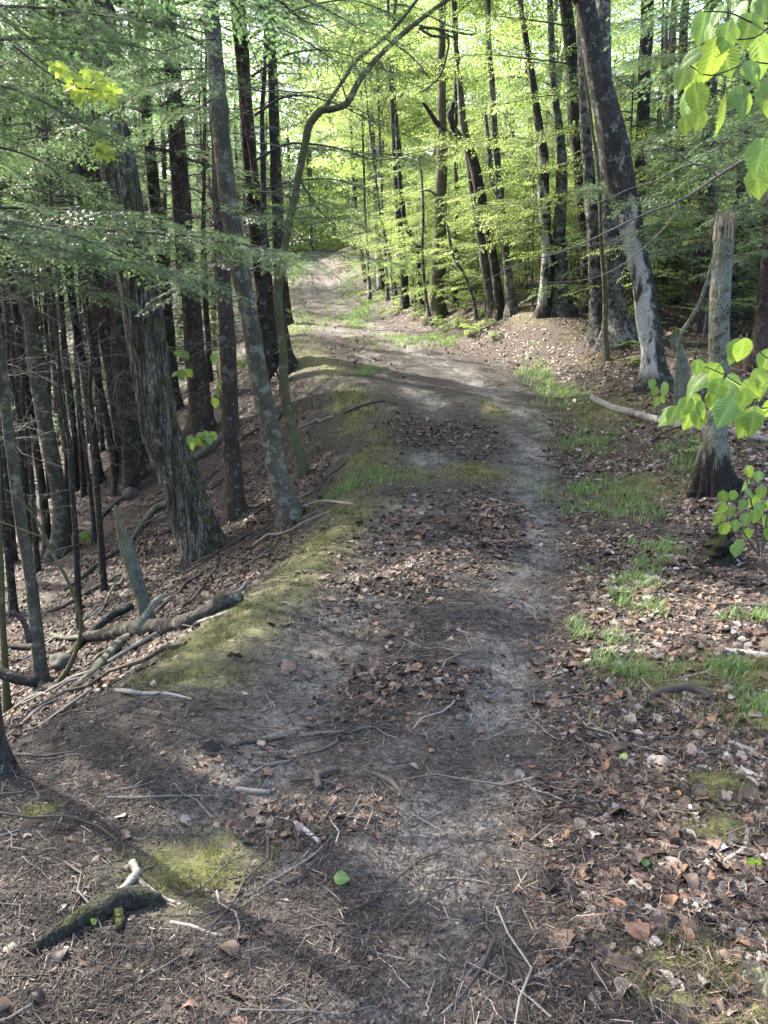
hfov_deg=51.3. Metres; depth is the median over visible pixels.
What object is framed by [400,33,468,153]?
beech tree
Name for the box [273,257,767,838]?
grass
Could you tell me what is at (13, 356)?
hemlock tree
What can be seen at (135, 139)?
hemlock tree
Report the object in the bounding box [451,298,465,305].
leafy seedling
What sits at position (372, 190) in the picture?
beech sapling
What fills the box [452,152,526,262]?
beech sapling
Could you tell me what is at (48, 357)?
hemlock tree
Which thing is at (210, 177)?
hemlock tree
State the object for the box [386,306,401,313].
leafy seedling
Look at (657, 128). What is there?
young hemlock
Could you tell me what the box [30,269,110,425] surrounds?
young hemlock
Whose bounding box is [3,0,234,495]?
hemlock tree
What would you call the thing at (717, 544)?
rotten stump
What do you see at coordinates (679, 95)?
hemlock tree
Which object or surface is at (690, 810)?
fallen stick
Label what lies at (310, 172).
beech tree
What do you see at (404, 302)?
beech tree
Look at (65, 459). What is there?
hemlock tree
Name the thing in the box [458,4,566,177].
beech tree
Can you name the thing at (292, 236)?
beech sapling
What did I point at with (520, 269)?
beech sapling
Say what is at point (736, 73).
beech sapling
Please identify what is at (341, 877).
fresh leaf
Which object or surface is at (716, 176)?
bare branch
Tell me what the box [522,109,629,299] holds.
beech sapling
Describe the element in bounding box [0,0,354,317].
hemlock tree
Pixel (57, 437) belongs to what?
hemlock tree
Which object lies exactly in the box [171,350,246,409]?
seedling
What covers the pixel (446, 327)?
leafy seedling
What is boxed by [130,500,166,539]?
fallen branch
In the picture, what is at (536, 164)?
beech sapling
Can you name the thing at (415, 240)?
beech sapling
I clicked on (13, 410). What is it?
hemlock tree
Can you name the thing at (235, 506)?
hemlock tree
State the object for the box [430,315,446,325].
leafy seedling
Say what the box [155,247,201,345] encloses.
young hemlock
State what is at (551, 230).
beech sapling
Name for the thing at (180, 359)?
hemlock tree
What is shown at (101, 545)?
hemlock tree
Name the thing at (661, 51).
hemlock tree
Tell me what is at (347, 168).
beech tree
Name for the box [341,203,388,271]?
beech sapling
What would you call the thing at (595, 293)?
beech tree
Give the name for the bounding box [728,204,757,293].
beech sapling
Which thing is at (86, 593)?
fallen branch
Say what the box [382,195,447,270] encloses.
beech sapling
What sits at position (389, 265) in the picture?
beech sapling
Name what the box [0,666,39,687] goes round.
fallen branch
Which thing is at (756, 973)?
rock
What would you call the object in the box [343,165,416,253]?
beech sapling
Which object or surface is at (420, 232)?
beech sapling
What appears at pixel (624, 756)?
fresh leaf
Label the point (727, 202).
young hemlock
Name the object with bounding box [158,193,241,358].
young hemlock
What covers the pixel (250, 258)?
young hemlock
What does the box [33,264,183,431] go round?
young hemlock
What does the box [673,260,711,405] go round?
dead pole
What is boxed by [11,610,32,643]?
fallen branch
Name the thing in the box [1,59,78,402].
hemlock tree
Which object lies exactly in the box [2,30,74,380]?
hemlock tree
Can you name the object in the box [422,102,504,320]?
beech tree
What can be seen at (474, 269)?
beech sapling
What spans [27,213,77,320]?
hemlock tree
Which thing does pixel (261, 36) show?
sky
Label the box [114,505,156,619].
broken snag
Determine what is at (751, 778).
fallen stick
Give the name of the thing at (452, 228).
beech sapling
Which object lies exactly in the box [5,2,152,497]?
hemlock tree
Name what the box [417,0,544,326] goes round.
beech tree
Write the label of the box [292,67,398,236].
beech tree
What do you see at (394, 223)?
beech sapling
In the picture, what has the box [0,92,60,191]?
hemlock tree
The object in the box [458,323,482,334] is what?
leafy seedling
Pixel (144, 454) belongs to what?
hemlock tree
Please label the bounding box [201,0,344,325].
hemlock tree
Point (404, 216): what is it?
beech tree
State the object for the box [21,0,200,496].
hemlock tree
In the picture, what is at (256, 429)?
fallen branch
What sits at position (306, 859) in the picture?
fallen stick
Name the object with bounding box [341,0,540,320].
beech tree
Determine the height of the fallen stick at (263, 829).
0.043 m
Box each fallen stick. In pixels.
[96,688,192,699]
[105,943,146,950]
[119,859,181,904]
[145,610,228,645]
[170,920,225,937]
[226,735,284,748]
[231,822,293,832]
[234,786,270,794]
[251,753,298,773]
[252,789,363,894]
[281,873,305,886]
[293,819,321,842]
[301,724,415,754]
[304,500,352,507]
[314,765,337,789]
[342,399,384,414]
[372,771,405,799]
[512,926,585,983]
[532,461,560,467]
[583,853,605,890]
[614,633,660,639]
[640,808,755,824]
[646,683,717,701]
[654,740,728,755]
[678,671,705,678]
[704,602,767,608]
[721,815,754,890]
[722,908,767,942]
[725,648,767,656]
[725,740,767,759]
[728,745,758,790]
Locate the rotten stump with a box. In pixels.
[702,528,740,567]
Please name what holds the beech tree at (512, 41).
on the ground at (314, 377)
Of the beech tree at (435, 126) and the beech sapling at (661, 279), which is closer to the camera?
the beech sapling at (661, 279)
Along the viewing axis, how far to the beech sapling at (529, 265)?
18.45 m
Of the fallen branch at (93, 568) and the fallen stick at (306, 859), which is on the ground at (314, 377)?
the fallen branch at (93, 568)
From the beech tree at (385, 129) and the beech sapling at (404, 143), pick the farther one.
the beech tree at (385, 129)
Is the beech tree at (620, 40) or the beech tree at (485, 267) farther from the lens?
the beech tree at (620, 40)
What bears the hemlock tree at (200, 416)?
on the ground at (314, 377)
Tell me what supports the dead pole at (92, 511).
on the ground at (314, 377)
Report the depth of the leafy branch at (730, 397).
1.83 m
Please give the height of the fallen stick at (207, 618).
0.510 m
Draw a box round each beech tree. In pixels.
[137,86,268,264]
[150,72,288,195]
[247,0,512,278]
[252,99,336,250]
[254,122,322,187]
[264,55,347,250]
[291,10,415,249]
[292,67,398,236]
[292,75,403,244]
[295,2,451,168]
[296,9,388,282]
[298,0,507,287]
[298,8,466,167]
[302,0,429,299]
[306,0,464,310]
[314,11,424,292]
[323,0,437,301]
[324,7,427,299]
[333,39,435,233]
[339,85,414,241]
[341,0,452,288]
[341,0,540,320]
[367,0,531,308]
[367,63,474,215]
[369,18,521,179]
[392,0,595,312]
[394,115,425,308]
[399,59,480,232]
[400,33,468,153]
[405,0,566,168]
[414,0,678,186]
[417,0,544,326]
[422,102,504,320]
[426,0,565,318]
[434,0,640,259]
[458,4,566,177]
[468,0,668,290]
[468,41,550,183]
[484,0,576,319]
[489,0,639,315]
[504,73,565,195]
[548,47,693,174]
[558,0,767,265]
[571,0,673,392]
[577,23,602,346]
[593,0,638,352]
[593,72,676,146]
[674,0,767,99]
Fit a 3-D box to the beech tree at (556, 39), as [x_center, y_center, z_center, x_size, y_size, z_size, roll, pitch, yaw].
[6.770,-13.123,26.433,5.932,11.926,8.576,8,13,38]
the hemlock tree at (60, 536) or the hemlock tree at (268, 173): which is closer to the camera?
the hemlock tree at (60, 536)
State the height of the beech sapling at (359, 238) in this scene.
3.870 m
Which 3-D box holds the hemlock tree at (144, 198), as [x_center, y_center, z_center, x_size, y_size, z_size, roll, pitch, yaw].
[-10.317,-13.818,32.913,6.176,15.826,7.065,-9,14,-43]
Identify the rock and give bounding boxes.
[49,652,79,670]
[122,487,140,499]
[738,959,767,1004]
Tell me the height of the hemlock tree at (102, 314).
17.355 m
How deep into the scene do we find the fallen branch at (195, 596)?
7.26 m
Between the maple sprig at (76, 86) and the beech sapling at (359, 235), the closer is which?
the maple sprig at (76, 86)
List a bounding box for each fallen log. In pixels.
[28,885,161,954]
[83,589,243,641]
[590,395,767,442]
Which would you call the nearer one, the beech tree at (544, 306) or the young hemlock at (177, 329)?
the beech tree at (544, 306)
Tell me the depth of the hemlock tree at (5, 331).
24.77 m
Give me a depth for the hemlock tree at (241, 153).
43.24 m
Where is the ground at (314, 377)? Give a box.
[0,239,767,1023]
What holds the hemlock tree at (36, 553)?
on the ground at (314, 377)
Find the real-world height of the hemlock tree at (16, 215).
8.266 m
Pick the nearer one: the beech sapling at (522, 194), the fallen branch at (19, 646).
the fallen branch at (19, 646)
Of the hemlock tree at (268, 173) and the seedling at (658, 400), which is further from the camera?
the hemlock tree at (268, 173)
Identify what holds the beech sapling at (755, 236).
on the ground at (314, 377)
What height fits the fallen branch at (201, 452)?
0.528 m
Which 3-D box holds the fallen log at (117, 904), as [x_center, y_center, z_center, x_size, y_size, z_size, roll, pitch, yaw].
[-0.853,1.209,2.386,0.397,0.094,0.138,-6,12,-32]
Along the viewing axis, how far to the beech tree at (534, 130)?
50.24 m
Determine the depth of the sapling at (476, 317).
18.42 m
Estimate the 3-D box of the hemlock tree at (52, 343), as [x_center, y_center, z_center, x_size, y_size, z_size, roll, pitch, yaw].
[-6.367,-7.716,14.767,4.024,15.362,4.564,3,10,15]
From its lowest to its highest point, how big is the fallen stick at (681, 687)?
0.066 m
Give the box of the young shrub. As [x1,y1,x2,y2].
[713,465,767,557]
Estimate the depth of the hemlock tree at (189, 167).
50.20 m
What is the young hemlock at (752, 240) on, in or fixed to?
on the ground at (314, 377)
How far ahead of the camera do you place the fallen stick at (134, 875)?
2.56 m
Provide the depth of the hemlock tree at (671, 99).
17.65 m
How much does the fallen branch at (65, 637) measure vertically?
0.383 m
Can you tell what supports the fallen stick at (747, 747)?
on the ground at (314, 377)
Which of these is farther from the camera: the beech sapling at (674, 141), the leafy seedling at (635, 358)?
the beech sapling at (674, 141)
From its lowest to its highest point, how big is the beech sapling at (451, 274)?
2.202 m
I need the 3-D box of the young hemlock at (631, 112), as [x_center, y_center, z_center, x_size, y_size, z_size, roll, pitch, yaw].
[4.679,-6.228,16.170,3.518,4.907,2.761,3,10,15]
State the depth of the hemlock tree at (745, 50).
17.63 m
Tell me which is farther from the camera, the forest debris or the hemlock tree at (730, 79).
the hemlock tree at (730, 79)
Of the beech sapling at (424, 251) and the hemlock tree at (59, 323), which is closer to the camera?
the beech sapling at (424, 251)
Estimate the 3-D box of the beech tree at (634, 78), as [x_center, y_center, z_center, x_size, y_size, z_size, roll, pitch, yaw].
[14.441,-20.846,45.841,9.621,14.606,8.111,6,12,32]
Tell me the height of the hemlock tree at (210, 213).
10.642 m
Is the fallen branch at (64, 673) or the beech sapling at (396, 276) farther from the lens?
the beech sapling at (396, 276)
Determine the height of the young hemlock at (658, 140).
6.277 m
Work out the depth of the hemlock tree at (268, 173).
53.66 m
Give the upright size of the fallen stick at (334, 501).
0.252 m
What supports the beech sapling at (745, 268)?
on the ground at (314, 377)
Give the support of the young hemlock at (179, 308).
on the ground at (314, 377)
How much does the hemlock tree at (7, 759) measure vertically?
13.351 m
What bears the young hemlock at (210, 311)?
on the ground at (314, 377)
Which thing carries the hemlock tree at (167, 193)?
on the ground at (314, 377)
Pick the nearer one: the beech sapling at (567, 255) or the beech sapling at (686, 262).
the beech sapling at (686, 262)
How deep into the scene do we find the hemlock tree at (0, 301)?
14.87 m
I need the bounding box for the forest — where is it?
[2,0,766,328]
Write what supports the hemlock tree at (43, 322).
on the ground at (314, 377)
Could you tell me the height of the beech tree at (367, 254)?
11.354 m
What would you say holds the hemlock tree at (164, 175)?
on the ground at (314, 377)
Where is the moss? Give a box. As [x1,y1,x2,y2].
[11,344,767,1023]
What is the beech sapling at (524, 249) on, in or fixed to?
on the ground at (314, 377)
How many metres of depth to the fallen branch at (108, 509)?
14.33 m
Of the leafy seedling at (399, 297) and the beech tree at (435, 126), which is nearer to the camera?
the leafy seedling at (399, 297)
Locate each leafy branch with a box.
[658,334,767,438]
[673,0,767,199]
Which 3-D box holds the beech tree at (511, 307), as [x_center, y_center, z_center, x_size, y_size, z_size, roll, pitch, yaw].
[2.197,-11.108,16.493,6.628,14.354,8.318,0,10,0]
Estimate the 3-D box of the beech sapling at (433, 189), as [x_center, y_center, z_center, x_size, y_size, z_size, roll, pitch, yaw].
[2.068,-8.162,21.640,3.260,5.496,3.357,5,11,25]
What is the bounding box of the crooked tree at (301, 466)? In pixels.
[245,0,509,478]
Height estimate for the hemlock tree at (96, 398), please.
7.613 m
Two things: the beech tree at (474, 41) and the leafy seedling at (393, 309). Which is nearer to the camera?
the leafy seedling at (393, 309)
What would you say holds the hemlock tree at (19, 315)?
on the ground at (314, 377)
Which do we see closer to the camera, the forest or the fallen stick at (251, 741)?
the fallen stick at (251, 741)
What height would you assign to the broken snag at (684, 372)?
1.256 m
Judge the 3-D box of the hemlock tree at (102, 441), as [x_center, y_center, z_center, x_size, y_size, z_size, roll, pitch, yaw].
[-6.478,-5.851,17.142,2.502,9.474,2.827,-6,12,-30]
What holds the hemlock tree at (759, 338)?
on the ground at (314, 377)
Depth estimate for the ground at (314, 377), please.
11.46 m
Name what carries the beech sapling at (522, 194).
on the ground at (314, 377)
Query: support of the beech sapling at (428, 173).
on the ground at (314, 377)
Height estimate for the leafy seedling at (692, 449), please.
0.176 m
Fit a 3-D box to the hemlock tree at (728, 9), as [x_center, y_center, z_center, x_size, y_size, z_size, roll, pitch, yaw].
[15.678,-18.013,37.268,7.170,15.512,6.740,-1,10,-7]
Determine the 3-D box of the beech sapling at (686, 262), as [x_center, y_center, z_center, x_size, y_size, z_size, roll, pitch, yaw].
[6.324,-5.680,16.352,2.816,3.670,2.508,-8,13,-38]
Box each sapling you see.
[0,320,50,692]
[0,460,12,713]
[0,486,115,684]
[269,207,307,254]
[317,166,371,244]
[321,128,411,243]
[326,166,371,249]
[330,180,361,246]
[337,188,390,267]
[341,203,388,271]
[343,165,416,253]
[348,190,415,278]
[357,168,393,222]
[357,209,416,304]
[358,151,449,270]
[362,170,392,219]
[363,141,434,242]
[365,158,429,252]
[367,160,447,302]
[371,143,433,233]
[375,167,458,310]
[378,236,429,292]
[379,195,463,293]
[382,180,452,314]
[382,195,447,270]
[386,128,467,228]
[390,182,480,295]
[394,146,485,284]
[396,206,433,283]
[397,101,522,280]
[402,142,534,311]
[402,153,433,218]
[403,175,504,298]
[404,135,467,262]
[418,153,434,326]
[419,161,519,274]
[419,189,478,321]
[419,219,502,308]
[421,180,478,264]
[424,118,535,287]
[429,231,479,290]
[435,119,552,250]
[436,196,525,311]
[440,102,576,269]
[446,233,511,293]
[447,77,553,287]
[451,57,595,230]
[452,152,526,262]
[462,151,523,273]
[468,80,595,307]
[470,146,579,299]
[476,182,529,263]
[477,202,553,299]
[495,159,538,272]
[501,156,537,283]
[501,200,538,287]
[503,110,635,287]
[506,132,577,277]
[510,212,569,292]
[511,134,573,238]
[518,45,676,233]
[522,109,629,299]
[523,148,568,242]
[529,183,627,296]
[531,184,579,293]
[552,131,688,291]
[560,209,666,313]
[568,83,696,296]
[568,141,662,282]
[581,122,755,313]
[594,122,696,256]
[620,76,736,233]
[626,123,747,279]
[626,143,721,304]
[634,17,767,340]
[645,141,758,314]
[663,141,747,260]
[681,138,763,307]
[687,115,760,294]
[687,182,762,298]
[710,220,759,310]
[719,113,764,276]
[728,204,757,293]
[743,201,761,263]
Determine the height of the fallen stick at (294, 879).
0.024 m
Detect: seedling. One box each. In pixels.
[80,531,90,547]
[91,918,96,931]
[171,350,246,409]
[186,431,216,452]
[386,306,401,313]
[391,295,400,304]
[402,304,425,311]
[407,309,425,316]
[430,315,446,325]
[436,324,452,331]
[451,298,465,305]
[452,315,468,327]
[458,303,472,310]
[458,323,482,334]
[469,308,485,314]
[473,318,496,326]
[486,331,502,337]
[618,339,639,347]
[627,356,640,364]
[648,379,668,424]
[671,326,687,332]
[682,340,697,346]
[682,440,700,451]
[746,857,761,868]
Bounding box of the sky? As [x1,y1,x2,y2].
[0,0,767,241]
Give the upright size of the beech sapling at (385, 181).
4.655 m
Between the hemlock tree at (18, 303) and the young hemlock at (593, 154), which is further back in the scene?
the hemlock tree at (18, 303)
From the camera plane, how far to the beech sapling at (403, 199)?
22.67 m
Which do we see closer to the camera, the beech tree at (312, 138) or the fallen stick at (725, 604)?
the fallen stick at (725, 604)
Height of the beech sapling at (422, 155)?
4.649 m
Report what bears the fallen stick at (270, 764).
on the dirt track
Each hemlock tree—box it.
[0,0,163,592]
[0,0,174,542]
[0,0,302,503]
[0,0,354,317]
[0,1,86,297]
[0,1,95,617]
[0,1,120,559]
[0,1,127,487]
[0,15,137,563]
[0,16,127,630]
[0,19,91,531]
[0,47,96,572]
[0,55,68,588]
[0,81,55,348]
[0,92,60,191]
[0,120,56,419]
[0,278,45,346]
[0,699,16,774]
[1,0,80,563]
[1,0,100,457]
[1,0,109,534]
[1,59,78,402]
[1,255,32,445]
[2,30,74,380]
[2,193,21,410]
[2,194,66,309]
[3,0,184,460]
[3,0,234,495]
[4,30,72,336]
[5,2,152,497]
[6,0,238,462]
[7,0,161,484]
[7,56,67,498]
[13,15,73,452]
[13,15,137,415]
[14,46,62,444]
[14,182,71,381]
[15,217,60,389]
[17,56,90,490]
[19,116,141,452]
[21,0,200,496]
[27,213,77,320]
[33,200,75,365]
[35,263,77,380]
[43,0,325,440]
[54,1,289,410]
[58,123,174,311]
[63,0,420,525]
[66,163,99,441]
[123,10,210,286]
[125,1,242,341]
[126,9,236,209]
[126,71,169,205]
[126,73,168,286]
[132,0,247,362]
[133,101,199,283]
[138,166,193,296]
[140,38,298,382]
[145,0,451,376]
[155,32,271,325]
[155,63,240,257]
[158,29,251,351]
[160,0,362,384]
[167,2,327,275]
[167,48,270,308]
[185,0,370,375]
[187,4,286,376]
[195,82,271,314]
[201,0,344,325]
[230,73,269,232]
[258,109,292,233]
[554,0,686,312]
[592,0,739,184]
[598,113,767,371]
[603,0,764,333]
[603,0,767,264]
[619,0,680,303]
[627,0,748,306]
[649,1,767,185]
[657,0,766,320]
[699,7,756,141]
[720,0,767,204]
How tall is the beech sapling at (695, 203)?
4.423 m
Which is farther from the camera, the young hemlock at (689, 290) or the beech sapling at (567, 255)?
the beech sapling at (567, 255)
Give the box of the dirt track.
[0,248,676,1023]
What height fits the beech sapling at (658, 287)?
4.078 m
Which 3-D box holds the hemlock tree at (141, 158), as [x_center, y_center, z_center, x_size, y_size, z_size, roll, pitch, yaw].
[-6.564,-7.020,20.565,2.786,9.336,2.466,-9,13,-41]
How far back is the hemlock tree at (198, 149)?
36.61 m
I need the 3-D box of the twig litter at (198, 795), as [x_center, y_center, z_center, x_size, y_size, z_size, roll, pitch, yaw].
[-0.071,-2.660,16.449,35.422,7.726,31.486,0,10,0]
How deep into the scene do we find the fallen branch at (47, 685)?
6.72 m
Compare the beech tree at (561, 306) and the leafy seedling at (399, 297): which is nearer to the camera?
the beech tree at (561, 306)
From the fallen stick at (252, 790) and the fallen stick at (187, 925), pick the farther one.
the fallen stick at (252, 790)
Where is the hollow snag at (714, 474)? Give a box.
[686,201,744,498]
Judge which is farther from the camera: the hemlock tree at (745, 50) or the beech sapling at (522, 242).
the beech sapling at (522, 242)
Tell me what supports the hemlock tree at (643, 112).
on the ground at (314, 377)
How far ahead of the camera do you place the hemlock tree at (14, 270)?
19.05 m
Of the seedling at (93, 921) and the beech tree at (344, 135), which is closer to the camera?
the seedling at (93, 921)
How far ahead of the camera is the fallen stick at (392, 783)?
3.13 m
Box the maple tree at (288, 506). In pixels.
[202,0,303,528]
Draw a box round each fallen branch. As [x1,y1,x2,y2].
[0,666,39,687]
[7,642,30,648]
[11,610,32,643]
[26,683,55,713]
[37,650,142,707]
[41,573,121,613]
[49,632,77,640]
[63,548,119,591]
[66,602,134,652]
[73,632,130,685]
[102,496,123,518]
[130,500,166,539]
[133,593,164,630]
[171,535,225,611]
[193,434,221,459]
[239,409,282,440]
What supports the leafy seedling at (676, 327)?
on the ground at (314, 377)
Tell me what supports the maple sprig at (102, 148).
hanging from the hemlock tree at (18, 229)
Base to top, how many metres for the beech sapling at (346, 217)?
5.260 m
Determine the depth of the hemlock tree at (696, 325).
13.38 m
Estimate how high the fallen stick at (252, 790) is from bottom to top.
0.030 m
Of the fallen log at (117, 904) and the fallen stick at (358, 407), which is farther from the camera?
the fallen stick at (358, 407)
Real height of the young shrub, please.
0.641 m
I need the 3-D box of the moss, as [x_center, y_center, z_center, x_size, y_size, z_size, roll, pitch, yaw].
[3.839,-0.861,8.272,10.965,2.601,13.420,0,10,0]
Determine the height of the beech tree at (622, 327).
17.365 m
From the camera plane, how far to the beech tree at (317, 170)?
62.78 m
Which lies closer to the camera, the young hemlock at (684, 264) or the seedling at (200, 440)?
the seedling at (200, 440)
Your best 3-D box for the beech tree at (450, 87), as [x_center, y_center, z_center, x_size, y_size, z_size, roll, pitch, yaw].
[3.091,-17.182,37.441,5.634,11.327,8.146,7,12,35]
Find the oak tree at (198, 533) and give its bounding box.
[78,0,228,572]
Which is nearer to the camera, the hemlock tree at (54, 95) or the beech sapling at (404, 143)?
the hemlock tree at (54, 95)
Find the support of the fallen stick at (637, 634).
on the ground at (314, 377)
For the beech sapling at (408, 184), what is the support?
on the ground at (314, 377)
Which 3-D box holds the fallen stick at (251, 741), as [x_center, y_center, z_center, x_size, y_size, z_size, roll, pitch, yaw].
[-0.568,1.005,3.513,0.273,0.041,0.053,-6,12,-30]
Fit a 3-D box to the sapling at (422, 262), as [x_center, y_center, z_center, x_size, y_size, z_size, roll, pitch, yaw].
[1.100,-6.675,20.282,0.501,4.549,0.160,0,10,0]
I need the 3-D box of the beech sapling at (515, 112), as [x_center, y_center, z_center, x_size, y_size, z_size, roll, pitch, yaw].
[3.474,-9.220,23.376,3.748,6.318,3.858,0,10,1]
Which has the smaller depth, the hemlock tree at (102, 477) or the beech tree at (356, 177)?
the hemlock tree at (102, 477)
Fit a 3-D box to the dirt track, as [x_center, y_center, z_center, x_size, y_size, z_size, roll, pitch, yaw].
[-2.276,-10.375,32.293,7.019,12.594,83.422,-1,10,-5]
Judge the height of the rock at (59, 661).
0.217 m
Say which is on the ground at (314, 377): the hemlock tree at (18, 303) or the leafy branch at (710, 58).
the hemlock tree at (18, 303)
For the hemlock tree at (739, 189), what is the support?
on the ground at (314, 377)
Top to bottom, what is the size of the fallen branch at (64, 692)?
0.413 m
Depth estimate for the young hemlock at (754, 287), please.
14.52 m
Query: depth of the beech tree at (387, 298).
25.98 m
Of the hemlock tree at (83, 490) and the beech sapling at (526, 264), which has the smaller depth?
the hemlock tree at (83, 490)
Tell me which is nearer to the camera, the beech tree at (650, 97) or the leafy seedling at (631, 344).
the leafy seedling at (631, 344)
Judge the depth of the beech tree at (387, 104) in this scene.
26.29 m
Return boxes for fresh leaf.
[332,871,349,884]
[620,753,627,759]
[642,858,649,865]
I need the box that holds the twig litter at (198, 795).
[0,281,767,1023]
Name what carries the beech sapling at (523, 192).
on the ground at (314, 377)
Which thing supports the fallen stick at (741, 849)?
on the ground at (314, 377)
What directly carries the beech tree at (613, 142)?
on the ground at (314, 377)
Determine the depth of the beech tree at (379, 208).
25.24 m
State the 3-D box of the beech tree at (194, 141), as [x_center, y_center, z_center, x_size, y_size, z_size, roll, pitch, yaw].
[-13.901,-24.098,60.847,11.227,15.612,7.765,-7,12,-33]
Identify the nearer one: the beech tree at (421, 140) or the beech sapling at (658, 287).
the beech sapling at (658, 287)
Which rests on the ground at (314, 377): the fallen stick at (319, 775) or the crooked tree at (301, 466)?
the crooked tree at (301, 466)
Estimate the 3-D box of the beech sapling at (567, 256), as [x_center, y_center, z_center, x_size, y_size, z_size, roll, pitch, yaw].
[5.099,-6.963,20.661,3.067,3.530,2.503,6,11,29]
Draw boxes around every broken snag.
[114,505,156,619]
[666,330,689,399]
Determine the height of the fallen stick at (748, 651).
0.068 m
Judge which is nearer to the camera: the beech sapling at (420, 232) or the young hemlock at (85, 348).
the young hemlock at (85, 348)
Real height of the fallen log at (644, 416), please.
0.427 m
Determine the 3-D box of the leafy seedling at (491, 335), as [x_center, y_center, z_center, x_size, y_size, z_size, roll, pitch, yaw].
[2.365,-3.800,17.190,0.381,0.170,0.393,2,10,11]
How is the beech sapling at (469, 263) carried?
on the ground at (314, 377)
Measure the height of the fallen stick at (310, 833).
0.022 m
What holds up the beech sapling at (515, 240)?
on the ground at (314, 377)
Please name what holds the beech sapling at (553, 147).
on the ground at (314, 377)
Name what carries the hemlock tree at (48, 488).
on the ground at (314, 377)
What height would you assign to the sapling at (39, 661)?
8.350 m
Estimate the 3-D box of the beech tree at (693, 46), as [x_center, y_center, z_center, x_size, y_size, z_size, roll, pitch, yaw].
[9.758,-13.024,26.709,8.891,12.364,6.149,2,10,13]
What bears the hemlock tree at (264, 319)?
on the ground at (314, 377)
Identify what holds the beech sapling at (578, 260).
on the ground at (314, 377)
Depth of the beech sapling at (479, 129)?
19.26 m
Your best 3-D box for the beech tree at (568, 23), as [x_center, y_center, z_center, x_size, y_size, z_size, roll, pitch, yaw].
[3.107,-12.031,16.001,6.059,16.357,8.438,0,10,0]
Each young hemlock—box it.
[12,273,112,452]
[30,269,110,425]
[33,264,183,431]
[151,181,245,392]
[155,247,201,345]
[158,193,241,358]
[178,264,241,347]
[179,230,250,341]
[209,202,294,314]
[520,68,691,312]
[566,162,659,298]
[567,86,713,302]
[568,133,661,297]
[569,80,663,294]
[570,87,697,298]
[628,132,723,298]
[652,132,756,304]
[659,120,762,294]
[659,121,766,331]
[663,88,767,309]
[669,52,767,304]
[681,165,759,301]
[686,153,758,302]
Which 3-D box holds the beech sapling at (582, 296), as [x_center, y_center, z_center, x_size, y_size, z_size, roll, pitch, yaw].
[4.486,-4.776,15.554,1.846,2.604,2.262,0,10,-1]
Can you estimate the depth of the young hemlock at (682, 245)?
19.96 m
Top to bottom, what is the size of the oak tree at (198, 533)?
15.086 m
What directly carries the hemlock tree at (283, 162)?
on the ground at (314, 377)
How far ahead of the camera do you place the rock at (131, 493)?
14.35 m
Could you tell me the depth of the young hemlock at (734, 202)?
19.62 m
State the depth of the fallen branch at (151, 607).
4.99 m
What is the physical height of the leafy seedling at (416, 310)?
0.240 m
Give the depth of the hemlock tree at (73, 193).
16.03 m
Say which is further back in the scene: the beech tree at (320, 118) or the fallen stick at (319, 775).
the beech tree at (320, 118)
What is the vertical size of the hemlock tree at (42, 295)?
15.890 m
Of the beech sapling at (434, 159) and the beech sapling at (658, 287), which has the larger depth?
the beech sapling at (434, 159)
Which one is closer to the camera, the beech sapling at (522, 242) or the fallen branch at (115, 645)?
the fallen branch at (115, 645)
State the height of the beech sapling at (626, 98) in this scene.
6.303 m
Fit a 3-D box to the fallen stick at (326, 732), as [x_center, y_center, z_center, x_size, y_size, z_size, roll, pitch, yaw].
[-0.105,0.998,3.520,0.524,0.045,0.188,-1,10,-6]
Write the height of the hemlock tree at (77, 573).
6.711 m
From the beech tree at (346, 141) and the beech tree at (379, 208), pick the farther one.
the beech tree at (346, 141)
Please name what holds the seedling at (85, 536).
on the ground at (314, 377)
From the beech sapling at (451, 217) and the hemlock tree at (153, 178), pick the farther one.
the beech sapling at (451, 217)
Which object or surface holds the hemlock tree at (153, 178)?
on the ground at (314, 377)
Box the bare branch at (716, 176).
[483,148,744,282]
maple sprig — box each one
[12,44,123,108]
[77,137,115,162]
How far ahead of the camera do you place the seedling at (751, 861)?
2.54 m
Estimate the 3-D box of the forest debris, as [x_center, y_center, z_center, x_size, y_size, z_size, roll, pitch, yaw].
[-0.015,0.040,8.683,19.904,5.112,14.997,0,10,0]
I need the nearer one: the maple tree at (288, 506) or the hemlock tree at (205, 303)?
the maple tree at (288, 506)
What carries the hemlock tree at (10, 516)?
on the ground at (314, 377)
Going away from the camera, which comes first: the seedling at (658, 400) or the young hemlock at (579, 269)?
the seedling at (658, 400)
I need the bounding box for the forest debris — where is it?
[0,323,767,1023]
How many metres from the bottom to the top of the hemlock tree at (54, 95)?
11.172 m
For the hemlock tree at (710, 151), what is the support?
on the ground at (314, 377)
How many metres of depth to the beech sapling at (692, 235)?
13.98 m
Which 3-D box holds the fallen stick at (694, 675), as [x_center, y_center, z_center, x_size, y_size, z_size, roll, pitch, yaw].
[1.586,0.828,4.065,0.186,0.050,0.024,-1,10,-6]
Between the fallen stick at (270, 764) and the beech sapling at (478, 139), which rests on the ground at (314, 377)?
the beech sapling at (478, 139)
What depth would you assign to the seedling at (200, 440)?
8.60 m
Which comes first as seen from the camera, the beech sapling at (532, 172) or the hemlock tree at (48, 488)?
the hemlock tree at (48, 488)
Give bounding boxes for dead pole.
[76,378,97,545]
[576,13,610,362]
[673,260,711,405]
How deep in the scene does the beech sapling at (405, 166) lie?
31.66 m
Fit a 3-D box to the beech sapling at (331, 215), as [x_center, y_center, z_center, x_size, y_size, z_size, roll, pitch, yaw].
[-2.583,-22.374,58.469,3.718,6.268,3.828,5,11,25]
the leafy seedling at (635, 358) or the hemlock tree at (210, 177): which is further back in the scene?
the hemlock tree at (210, 177)
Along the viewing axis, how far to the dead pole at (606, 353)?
13.61 m
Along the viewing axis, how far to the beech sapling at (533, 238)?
16.68 m

